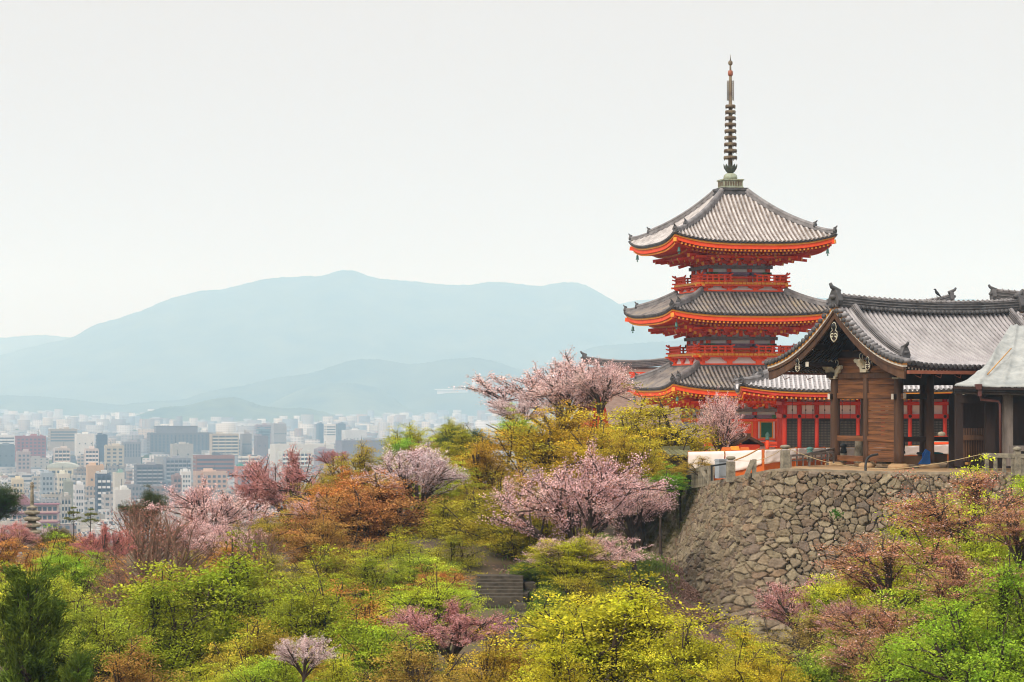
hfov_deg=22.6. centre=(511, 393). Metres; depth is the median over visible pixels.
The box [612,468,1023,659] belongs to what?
stone wall
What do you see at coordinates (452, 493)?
maple tree
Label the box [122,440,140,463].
office block
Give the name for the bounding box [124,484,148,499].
city building
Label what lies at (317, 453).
office block
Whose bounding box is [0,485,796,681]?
ground
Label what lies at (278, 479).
city building
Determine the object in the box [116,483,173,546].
camphor tree
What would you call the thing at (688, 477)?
floodlight
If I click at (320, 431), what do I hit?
office block
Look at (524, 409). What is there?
cherry tree
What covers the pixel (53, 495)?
city building
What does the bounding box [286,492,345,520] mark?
cherry tree
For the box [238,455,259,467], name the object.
city building
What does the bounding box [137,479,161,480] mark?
window
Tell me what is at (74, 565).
maple tree
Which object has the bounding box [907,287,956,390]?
back hall
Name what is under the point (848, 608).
cherry tree
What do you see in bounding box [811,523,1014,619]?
cherry tree
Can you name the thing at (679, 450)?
shed
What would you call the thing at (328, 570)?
maple tree
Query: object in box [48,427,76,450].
office block
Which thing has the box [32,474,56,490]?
city building
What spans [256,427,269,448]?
office block
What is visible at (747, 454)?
bamboo rail
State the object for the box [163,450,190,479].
apartment block
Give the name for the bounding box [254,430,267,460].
office block
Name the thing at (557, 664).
maple tree
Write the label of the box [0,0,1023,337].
sky
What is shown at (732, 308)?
pagoda
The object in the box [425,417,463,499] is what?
maple tree
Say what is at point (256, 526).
maple tree
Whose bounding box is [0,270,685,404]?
mountains
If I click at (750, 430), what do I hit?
door
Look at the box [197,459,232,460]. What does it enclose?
window
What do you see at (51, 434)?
window
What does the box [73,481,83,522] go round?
apartment block
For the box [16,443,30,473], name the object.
apartment block
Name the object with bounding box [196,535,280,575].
maple tree
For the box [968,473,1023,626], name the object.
maple tree
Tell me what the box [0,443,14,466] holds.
office block
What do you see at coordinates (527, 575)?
maple tree
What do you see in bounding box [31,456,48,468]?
city building
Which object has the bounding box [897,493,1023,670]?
maple tree
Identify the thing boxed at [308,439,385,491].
maple tree
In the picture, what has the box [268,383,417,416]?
foothills
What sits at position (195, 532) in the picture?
cherry tree
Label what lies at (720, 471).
electrical cabinet
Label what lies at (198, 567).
maple tree
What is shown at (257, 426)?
office block
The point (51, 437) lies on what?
window
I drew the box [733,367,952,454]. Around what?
red hall
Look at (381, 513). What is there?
maple tree
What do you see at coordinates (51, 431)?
window
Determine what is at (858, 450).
stone pillar
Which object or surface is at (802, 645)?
maple tree
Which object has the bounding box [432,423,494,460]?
evergreen tree
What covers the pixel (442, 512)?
maple tree
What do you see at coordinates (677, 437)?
maple tree
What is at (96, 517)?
city building
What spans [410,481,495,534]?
maple tree
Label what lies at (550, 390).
cherry tree
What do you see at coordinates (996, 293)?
hall
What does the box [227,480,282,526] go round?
cherry tree
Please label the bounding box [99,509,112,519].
city building
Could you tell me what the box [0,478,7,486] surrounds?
city building
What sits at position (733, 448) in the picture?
heaped sheeting
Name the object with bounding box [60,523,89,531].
city building
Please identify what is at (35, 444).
office block
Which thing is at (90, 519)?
pine tree
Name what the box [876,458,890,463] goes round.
stone plinth
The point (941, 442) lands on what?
red rail
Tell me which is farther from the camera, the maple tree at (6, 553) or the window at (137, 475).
the window at (137, 475)
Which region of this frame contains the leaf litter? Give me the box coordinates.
[441,532,782,664]
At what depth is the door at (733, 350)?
197.43 m
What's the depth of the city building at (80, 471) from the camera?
1875.52 m
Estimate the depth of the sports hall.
1941.94 m
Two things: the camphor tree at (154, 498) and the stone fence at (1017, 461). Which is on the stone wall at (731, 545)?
the stone fence at (1017, 461)
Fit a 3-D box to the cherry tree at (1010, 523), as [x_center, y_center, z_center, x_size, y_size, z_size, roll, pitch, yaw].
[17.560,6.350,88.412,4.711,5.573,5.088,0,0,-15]
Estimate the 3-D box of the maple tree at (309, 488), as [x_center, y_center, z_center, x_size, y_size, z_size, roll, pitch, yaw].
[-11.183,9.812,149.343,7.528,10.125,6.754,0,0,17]
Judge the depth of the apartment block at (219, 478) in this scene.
1780.91 m
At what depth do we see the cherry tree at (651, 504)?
121.78 m
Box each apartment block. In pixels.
[11,476,23,494]
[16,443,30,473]
[53,446,69,462]
[57,470,69,491]
[59,492,71,522]
[62,478,72,522]
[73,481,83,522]
[104,441,123,465]
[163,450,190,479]
[180,461,190,493]
[193,453,234,476]
[193,468,226,491]
[209,432,238,455]
[234,463,245,487]
[238,468,251,485]
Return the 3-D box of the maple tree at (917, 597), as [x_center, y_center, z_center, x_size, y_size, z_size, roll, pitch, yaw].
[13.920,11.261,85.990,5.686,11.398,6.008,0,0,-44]
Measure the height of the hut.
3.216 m
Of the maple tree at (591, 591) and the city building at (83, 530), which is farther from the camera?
the city building at (83, 530)
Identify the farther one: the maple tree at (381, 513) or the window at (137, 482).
the window at (137, 482)
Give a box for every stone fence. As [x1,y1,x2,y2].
[674,466,713,488]
[982,446,1023,475]
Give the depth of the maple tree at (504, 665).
79.80 m
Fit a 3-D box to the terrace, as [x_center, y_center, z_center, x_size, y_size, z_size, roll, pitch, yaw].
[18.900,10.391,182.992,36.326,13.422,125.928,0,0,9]
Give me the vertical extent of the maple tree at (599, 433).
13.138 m
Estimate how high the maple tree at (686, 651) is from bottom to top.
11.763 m
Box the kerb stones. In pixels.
[513,580,536,664]
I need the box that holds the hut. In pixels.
[656,422,707,450]
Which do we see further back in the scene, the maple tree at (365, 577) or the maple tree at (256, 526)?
the maple tree at (256, 526)
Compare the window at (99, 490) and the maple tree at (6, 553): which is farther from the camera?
the window at (99, 490)
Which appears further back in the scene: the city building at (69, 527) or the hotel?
the hotel
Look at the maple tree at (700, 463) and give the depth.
131.12 m
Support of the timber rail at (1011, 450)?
on the terrace
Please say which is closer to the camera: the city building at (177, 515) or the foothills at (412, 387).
the city building at (177, 515)
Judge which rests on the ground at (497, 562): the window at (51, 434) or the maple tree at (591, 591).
the maple tree at (591, 591)
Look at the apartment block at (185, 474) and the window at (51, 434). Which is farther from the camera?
the window at (51, 434)
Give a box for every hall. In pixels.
[45,462,79,476]
[435,389,470,393]
[573,351,681,448]
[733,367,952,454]
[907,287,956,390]
[949,381,1023,467]
[988,284,1023,299]
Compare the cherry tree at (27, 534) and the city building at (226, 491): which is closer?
the cherry tree at (27, 534)
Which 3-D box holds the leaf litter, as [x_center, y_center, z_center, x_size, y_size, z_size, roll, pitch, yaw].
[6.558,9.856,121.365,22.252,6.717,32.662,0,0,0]
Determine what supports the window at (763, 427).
in the pagoda at (732, 308)
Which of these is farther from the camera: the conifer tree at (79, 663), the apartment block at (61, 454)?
the apartment block at (61, 454)
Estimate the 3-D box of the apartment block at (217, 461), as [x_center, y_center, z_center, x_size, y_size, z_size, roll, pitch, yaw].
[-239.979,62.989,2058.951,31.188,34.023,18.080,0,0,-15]
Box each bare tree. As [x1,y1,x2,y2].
[68,504,227,594]
[72,496,205,581]
[73,564,153,626]
[223,524,293,570]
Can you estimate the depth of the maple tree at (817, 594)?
98.36 m
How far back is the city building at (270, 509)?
1373.23 m
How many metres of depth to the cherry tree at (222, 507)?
149.34 m
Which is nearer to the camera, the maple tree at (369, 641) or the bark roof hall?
the maple tree at (369, 641)
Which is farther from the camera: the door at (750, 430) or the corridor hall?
the door at (750, 430)
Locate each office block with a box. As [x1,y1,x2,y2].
[0,433,14,444]
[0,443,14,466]
[15,429,45,461]
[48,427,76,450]
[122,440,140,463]
[170,437,192,474]
[240,432,251,455]
[254,423,270,443]
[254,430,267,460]
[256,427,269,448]
[271,422,285,443]
[278,449,311,472]
[314,447,333,471]
[316,422,323,442]
[324,423,335,442]
[336,422,345,439]
[342,428,366,439]
[387,414,393,436]
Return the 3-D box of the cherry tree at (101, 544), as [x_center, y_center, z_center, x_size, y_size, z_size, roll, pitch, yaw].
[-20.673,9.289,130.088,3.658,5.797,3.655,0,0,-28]
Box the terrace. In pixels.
[761,452,1010,474]
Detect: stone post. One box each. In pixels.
[726,456,735,481]
[780,445,789,468]
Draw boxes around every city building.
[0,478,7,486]
[0,519,40,555]
[8,472,31,484]
[8,483,29,490]
[8,487,28,496]
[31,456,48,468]
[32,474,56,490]
[39,475,56,500]
[40,498,58,502]
[41,492,62,499]
[59,522,75,545]
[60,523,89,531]
[70,475,85,494]
[73,467,85,474]
[76,528,93,541]
[77,454,83,466]
[77,511,104,521]
[77,519,106,528]
[81,529,121,537]
[84,498,94,511]
[85,486,112,499]
[95,519,118,529]
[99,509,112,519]
[101,491,112,510]
[104,464,124,478]
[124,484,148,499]
[126,469,132,481]
[148,486,167,497]
[159,505,192,534]
[164,478,170,493]
[215,489,247,518]
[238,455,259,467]
[256,503,289,519]
[274,473,306,489]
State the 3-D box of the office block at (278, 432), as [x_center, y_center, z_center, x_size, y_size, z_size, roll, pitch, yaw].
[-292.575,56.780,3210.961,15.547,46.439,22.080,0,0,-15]
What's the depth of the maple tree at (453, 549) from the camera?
117.47 m
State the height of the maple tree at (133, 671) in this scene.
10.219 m
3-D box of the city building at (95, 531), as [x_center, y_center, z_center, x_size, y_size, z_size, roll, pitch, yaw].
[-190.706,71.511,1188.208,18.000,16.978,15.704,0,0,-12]
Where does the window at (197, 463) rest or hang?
in the apartment block at (217, 461)
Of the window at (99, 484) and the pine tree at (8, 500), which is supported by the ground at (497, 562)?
the pine tree at (8, 500)
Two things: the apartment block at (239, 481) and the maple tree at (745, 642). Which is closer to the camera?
the maple tree at (745, 642)
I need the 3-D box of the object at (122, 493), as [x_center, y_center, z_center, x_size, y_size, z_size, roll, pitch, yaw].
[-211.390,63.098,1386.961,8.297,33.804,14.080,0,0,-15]
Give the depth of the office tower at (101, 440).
2550.20 m
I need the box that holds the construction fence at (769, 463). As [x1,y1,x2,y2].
[688,444,948,480]
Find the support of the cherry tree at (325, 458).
on the ground at (497, 562)
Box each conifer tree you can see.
[0,559,98,681]
[58,648,97,681]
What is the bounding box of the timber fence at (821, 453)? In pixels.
[790,448,834,467]
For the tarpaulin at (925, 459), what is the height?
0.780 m
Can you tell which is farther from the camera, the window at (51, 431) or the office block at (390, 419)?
the office block at (390, 419)
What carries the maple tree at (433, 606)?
on the ground at (497, 562)
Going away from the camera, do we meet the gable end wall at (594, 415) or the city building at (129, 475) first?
the gable end wall at (594, 415)
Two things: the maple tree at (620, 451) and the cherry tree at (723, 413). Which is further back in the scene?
the cherry tree at (723, 413)
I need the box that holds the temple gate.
[764,282,1023,468]
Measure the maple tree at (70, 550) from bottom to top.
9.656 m
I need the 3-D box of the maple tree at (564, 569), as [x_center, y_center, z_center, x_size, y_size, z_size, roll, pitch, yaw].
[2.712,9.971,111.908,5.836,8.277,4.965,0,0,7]
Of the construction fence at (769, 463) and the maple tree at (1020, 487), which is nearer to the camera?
the maple tree at (1020, 487)
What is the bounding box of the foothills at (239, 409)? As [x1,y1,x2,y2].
[136,397,335,421]
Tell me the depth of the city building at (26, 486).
1840.08 m
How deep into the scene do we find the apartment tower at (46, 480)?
1650.35 m
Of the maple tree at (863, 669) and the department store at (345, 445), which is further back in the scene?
the department store at (345, 445)
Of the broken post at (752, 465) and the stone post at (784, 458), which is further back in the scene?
the broken post at (752, 465)
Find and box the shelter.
[720,433,763,458]
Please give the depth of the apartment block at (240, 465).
1951.05 m
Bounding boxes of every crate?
[891,456,921,463]
[917,454,946,462]
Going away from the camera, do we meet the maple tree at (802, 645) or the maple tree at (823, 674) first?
the maple tree at (823, 674)
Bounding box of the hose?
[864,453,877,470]
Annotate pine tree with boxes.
[0,474,27,521]
[64,506,81,534]
[79,508,99,531]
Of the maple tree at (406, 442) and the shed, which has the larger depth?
the maple tree at (406, 442)
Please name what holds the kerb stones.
on the ground at (497, 562)
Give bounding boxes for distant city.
[0,409,572,503]
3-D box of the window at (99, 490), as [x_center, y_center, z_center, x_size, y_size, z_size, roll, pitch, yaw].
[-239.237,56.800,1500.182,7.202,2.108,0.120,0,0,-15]
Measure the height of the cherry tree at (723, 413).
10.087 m
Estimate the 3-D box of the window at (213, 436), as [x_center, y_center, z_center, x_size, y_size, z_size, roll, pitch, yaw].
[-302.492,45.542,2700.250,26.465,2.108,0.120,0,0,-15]
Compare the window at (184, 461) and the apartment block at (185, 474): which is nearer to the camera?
the apartment block at (185, 474)
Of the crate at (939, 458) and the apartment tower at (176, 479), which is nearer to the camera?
the crate at (939, 458)
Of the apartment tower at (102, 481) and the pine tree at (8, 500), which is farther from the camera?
the apartment tower at (102, 481)
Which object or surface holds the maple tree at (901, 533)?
on the ground at (497, 562)
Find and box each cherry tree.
[0,517,41,561]
[69,520,145,591]
[140,471,284,560]
[147,514,221,567]
[177,516,277,557]
[226,444,333,525]
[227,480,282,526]
[269,634,339,681]
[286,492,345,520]
[313,449,350,474]
[350,439,472,529]
[380,595,518,680]
[449,345,641,431]
[479,433,677,550]
[486,392,555,423]
[515,530,658,587]
[560,356,641,427]
[606,468,679,572]
[691,386,751,450]
[749,573,841,659]
[802,593,947,661]
[810,595,872,636]
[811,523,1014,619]
[812,622,924,681]
[869,466,1023,561]
[897,554,1023,631]
[956,497,1023,647]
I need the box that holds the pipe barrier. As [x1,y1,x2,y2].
[710,463,725,480]
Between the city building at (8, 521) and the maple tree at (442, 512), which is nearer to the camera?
the maple tree at (442, 512)
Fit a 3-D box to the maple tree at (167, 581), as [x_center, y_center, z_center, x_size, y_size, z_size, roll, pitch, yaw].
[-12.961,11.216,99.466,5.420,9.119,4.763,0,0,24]
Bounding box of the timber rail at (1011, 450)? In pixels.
[1009,446,1023,465]
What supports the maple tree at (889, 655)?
on the ground at (497, 562)
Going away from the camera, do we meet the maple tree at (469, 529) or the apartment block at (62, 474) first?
the maple tree at (469, 529)
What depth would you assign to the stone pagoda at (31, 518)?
167.67 m
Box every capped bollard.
[806,447,813,461]
[840,443,846,461]
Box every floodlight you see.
[638,579,649,593]
[685,475,691,487]
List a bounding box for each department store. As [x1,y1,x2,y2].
[270,442,333,466]
[335,438,387,465]
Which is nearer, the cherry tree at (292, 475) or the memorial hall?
the cherry tree at (292, 475)
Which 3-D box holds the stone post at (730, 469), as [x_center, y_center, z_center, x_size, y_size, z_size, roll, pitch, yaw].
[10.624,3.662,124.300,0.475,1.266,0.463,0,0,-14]
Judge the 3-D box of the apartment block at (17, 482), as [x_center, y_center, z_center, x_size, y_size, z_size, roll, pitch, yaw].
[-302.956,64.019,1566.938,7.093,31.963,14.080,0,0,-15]
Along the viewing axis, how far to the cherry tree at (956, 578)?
78.72 m
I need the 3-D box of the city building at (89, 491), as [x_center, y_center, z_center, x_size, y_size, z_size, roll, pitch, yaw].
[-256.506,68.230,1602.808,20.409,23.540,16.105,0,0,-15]
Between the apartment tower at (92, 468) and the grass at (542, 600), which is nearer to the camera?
the grass at (542, 600)
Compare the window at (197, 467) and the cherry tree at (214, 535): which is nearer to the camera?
the cherry tree at (214, 535)
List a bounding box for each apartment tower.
[40,466,53,500]
[84,442,98,466]
[86,459,103,485]
[95,463,110,511]
[113,469,123,488]
[134,462,163,485]
[171,473,181,505]
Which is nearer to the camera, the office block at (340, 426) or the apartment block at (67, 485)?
the apartment block at (67, 485)
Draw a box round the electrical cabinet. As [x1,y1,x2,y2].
[714,459,727,477]
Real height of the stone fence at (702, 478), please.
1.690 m
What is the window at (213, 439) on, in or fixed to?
in the apartment block at (220, 442)
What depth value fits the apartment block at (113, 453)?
2350.64 m
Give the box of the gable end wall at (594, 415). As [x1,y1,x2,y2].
[585,397,610,441]
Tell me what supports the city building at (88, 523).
on the ground at (497, 562)
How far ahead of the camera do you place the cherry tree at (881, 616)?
81.57 m
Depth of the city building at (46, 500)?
1453.21 m
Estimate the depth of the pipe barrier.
125.16 m
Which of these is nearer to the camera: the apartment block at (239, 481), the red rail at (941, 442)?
the red rail at (941, 442)
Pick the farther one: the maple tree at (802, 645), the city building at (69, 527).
the city building at (69, 527)
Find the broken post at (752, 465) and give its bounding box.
[743,459,756,478]
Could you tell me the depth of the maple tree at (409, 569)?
112.25 m
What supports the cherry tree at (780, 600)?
on the ground at (497, 562)
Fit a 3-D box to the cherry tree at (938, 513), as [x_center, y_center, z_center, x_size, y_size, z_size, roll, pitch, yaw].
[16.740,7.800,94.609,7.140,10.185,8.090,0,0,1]
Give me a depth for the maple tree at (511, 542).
120.00 m
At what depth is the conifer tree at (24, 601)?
61.61 m
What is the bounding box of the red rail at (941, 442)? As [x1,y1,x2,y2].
[934,442,948,443]
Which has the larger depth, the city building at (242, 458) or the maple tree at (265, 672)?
the city building at (242, 458)
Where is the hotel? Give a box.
[147,426,212,454]
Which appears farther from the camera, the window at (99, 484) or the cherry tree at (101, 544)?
the window at (99, 484)
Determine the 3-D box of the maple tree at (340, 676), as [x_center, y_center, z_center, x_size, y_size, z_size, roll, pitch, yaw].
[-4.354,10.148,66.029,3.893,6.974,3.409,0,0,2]
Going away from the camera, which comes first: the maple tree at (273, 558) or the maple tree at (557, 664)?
the maple tree at (557, 664)
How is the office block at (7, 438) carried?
on the ground at (497, 562)
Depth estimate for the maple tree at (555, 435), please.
145.15 m
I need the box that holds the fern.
[829,508,843,519]
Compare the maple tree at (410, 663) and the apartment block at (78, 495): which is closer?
the maple tree at (410, 663)
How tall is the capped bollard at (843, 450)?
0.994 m
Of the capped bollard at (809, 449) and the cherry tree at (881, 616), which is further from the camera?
the capped bollard at (809, 449)
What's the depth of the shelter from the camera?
146.62 m
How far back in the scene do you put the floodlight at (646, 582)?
119.41 m
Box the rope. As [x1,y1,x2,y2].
[788,448,981,468]
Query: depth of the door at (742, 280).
197.76 m
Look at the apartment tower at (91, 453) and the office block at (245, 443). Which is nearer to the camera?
the apartment tower at (91, 453)
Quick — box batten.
[987,348,1011,374]
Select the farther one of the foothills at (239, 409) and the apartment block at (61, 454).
the foothills at (239, 409)
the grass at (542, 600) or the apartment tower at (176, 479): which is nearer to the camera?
the grass at (542, 600)
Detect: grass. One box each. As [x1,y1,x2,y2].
[473,540,626,676]
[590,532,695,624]
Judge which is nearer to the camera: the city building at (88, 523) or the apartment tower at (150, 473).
the city building at (88, 523)
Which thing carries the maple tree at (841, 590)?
on the ground at (497, 562)
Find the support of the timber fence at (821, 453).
on the terrace
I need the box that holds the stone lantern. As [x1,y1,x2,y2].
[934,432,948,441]
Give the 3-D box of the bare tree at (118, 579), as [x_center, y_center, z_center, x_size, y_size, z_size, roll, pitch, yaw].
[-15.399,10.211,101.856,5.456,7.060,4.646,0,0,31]
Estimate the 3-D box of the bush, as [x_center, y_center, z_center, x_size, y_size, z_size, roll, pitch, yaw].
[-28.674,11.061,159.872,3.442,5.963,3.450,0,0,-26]
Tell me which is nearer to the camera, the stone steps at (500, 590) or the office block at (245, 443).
the stone steps at (500, 590)
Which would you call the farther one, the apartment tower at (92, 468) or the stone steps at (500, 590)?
the apartment tower at (92, 468)
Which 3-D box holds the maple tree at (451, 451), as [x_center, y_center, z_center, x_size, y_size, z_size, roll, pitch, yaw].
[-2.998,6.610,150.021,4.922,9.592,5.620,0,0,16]
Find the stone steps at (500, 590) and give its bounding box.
[477,574,522,606]
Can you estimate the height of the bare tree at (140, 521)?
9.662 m
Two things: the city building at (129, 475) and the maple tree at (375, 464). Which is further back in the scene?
the city building at (129, 475)
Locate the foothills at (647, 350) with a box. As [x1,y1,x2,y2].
[522,340,784,401]
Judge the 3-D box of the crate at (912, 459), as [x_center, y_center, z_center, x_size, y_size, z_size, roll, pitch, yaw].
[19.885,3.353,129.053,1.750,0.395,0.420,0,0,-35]
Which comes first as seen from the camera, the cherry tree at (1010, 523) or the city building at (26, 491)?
the cherry tree at (1010, 523)
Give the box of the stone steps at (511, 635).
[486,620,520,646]
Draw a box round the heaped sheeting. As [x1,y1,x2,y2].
[721,446,748,450]
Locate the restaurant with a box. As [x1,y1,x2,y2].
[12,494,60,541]
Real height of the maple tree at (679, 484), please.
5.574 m
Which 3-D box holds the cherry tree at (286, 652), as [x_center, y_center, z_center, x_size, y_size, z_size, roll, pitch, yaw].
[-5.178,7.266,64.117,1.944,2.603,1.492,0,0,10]
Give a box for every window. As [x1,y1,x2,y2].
[51,431,76,432]
[51,434,74,435]
[51,437,74,438]
[98,477,109,479]
[98,483,109,485]
[98,489,109,491]
[137,467,161,469]
[137,471,161,472]
[137,475,161,476]
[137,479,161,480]
[137,482,161,483]
[167,460,189,462]
[167,465,189,466]
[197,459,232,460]
[197,463,232,464]
[197,467,232,468]
[213,436,237,437]
[213,439,237,440]
[213,442,237,443]
[213,445,237,446]
[213,452,237,453]
[757,421,774,439]
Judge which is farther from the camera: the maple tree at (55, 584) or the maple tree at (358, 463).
the maple tree at (358, 463)
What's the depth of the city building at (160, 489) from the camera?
1753.65 m
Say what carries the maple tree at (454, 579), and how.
on the ground at (497, 562)
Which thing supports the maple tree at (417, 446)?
on the ground at (497, 562)
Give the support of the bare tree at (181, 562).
on the ground at (497, 562)
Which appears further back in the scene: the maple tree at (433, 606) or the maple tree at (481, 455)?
the maple tree at (481, 455)
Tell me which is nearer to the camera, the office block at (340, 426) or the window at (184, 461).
the window at (184, 461)
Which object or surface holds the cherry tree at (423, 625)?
on the ground at (497, 562)
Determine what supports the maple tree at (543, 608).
on the ground at (497, 562)
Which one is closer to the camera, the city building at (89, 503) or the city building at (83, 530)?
the city building at (83, 530)
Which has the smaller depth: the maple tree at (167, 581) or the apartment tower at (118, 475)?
the maple tree at (167, 581)
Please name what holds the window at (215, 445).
in the apartment block at (220, 442)
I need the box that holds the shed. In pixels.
[656,446,691,492]
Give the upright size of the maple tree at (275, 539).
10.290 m
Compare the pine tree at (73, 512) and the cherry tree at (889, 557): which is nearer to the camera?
the cherry tree at (889, 557)
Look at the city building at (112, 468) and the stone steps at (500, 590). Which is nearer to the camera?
the stone steps at (500, 590)
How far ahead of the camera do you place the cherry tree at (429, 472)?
130.26 m
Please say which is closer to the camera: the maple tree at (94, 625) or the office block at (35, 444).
the maple tree at (94, 625)
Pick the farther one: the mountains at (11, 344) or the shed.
the mountains at (11, 344)
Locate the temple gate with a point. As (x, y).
(874, 354)
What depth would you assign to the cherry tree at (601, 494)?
115.92 m
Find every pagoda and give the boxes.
[22,482,41,562]
[623,54,837,451]
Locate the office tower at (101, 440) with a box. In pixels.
[96,433,107,461]
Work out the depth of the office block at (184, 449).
2400.93 m
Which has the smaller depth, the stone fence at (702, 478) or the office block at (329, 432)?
the stone fence at (702, 478)
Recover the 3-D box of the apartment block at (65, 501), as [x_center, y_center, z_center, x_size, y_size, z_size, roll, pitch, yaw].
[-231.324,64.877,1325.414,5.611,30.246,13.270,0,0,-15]
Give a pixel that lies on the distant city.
(118, 427)
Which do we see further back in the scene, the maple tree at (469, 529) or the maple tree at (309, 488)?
the maple tree at (309, 488)
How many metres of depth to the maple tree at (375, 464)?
147.83 m
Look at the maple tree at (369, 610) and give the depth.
97.87 m
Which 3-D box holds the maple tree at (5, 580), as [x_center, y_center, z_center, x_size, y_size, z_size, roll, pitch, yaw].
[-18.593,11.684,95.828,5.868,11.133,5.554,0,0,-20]
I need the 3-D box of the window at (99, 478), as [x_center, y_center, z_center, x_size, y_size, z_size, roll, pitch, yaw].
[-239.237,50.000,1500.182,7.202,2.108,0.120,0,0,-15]
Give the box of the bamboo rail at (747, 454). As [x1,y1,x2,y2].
[735,448,759,459]
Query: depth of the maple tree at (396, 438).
161.80 m
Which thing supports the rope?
attached to the stone post at (784, 458)
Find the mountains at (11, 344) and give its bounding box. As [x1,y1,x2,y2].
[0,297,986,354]
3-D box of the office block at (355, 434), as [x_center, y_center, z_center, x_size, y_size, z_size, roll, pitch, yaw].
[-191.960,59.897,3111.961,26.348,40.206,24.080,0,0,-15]
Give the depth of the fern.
117.92 m
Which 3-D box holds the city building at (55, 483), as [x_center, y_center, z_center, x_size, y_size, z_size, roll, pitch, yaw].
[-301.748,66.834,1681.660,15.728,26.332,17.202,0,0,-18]
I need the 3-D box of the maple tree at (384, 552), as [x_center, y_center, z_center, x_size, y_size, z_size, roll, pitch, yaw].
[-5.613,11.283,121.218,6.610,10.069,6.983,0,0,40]
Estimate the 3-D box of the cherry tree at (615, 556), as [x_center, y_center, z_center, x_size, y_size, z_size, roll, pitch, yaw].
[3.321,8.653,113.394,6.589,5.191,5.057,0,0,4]
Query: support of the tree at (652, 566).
on the ground at (497, 562)
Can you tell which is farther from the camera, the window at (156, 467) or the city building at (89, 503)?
the window at (156, 467)
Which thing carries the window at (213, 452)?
in the apartment block at (220, 442)
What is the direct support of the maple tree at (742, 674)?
on the ground at (497, 562)
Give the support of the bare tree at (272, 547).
on the ground at (497, 562)
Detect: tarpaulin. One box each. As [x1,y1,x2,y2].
[918,449,930,463]
[955,324,1023,387]
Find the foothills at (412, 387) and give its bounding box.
[0,357,577,416]
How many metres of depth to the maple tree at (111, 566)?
117.90 m
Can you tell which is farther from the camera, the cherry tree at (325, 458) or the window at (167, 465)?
the window at (167, 465)
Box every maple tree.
[0,529,49,588]
[0,559,90,672]
[0,563,98,650]
[12,532,115,578]
[25,523,116,609]
[41,590,167,681]
[66,570,246,681]
[73,555,159,617]
[88,635,189,681]
[94,529,343,678]
[119,565,206,624]
[163,631,258,681]
[172,550,227,589]
[185,614,342,681]
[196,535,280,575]
[214,544,376,672]
[219,641,346,681]
[221,550,337,609]
[229,510,303,558]
[246,509,310,552]
[255,468,448,545]
[269,476,337,529]
[275,506,384,566]
[279,542,396,590]
[288,465,401,538]
[295,652,361,681]
[297,550,418,612]
[303,602,448,681]
[306,579,436,681]
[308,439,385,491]
[330,623,483,681]
[336,444,410,499]
[337,526,440,565]
[360,542,466,598]
[366,437,489,521]
[366,557,493,677]
[370,420,435,501]
[384,432,427,522]
[388,530,495,581]
[394,563,479,592]
[403,499,480,541]
[404,440,441,462]
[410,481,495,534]
[415,470,599,548]
[420,581,478,674]
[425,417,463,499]
[431,425,479,475]
[431,627,551,681]
[439,434,549,519]
[461,399,612,511]
[470,485,598,563]
[472,556,742,681]
[491,402,540,472]
[505,580,595,657]
[507,558,552,582]
[507,631,640,681]
[508,527,635,603]
[524,381,728,535]
[531,410,686,532]
[548,571,648,621]
[573,435,676,549]
[583,427,672,536]
[616,611,776,681]
[636,461,692,555]
[661,462,688,528]
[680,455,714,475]
[681,614,820,681]
[718,617,797,675]
[731,607,841,671]
[780,627,865,681]
[785,558,862,635]
[802,595,929,681]
[815,537,918,621]
[839,635,911,681]
[840,506,989,624]
[848,561,1014,653]
[850,549,1023,681]
[850,586,997,681]
[873,453,1021,558]
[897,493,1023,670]
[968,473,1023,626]
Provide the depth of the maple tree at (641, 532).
137.83 m
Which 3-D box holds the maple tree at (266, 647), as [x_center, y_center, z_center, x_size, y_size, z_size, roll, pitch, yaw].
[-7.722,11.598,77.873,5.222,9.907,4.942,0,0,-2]
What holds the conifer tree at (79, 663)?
on the ground at (497, 562)
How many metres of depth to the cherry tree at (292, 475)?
156.75 m
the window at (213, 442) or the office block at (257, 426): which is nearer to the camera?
the window at (213, 442)
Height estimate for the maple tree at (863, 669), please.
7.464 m
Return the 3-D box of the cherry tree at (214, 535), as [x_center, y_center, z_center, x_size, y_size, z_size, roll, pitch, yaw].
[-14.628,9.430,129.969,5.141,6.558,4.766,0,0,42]
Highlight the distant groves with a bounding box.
[15,416,516,463]
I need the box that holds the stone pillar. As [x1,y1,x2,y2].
[853,441,862,462]
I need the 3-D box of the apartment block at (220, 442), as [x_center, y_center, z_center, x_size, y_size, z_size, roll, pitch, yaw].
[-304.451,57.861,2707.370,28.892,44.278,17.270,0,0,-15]
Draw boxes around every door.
[732,279,747,281]
[732,422,752,436]
[733,350,749,351]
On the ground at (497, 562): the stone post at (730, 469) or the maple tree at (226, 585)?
the maple tree at (226, 585)
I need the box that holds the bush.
[30,523,78,553]

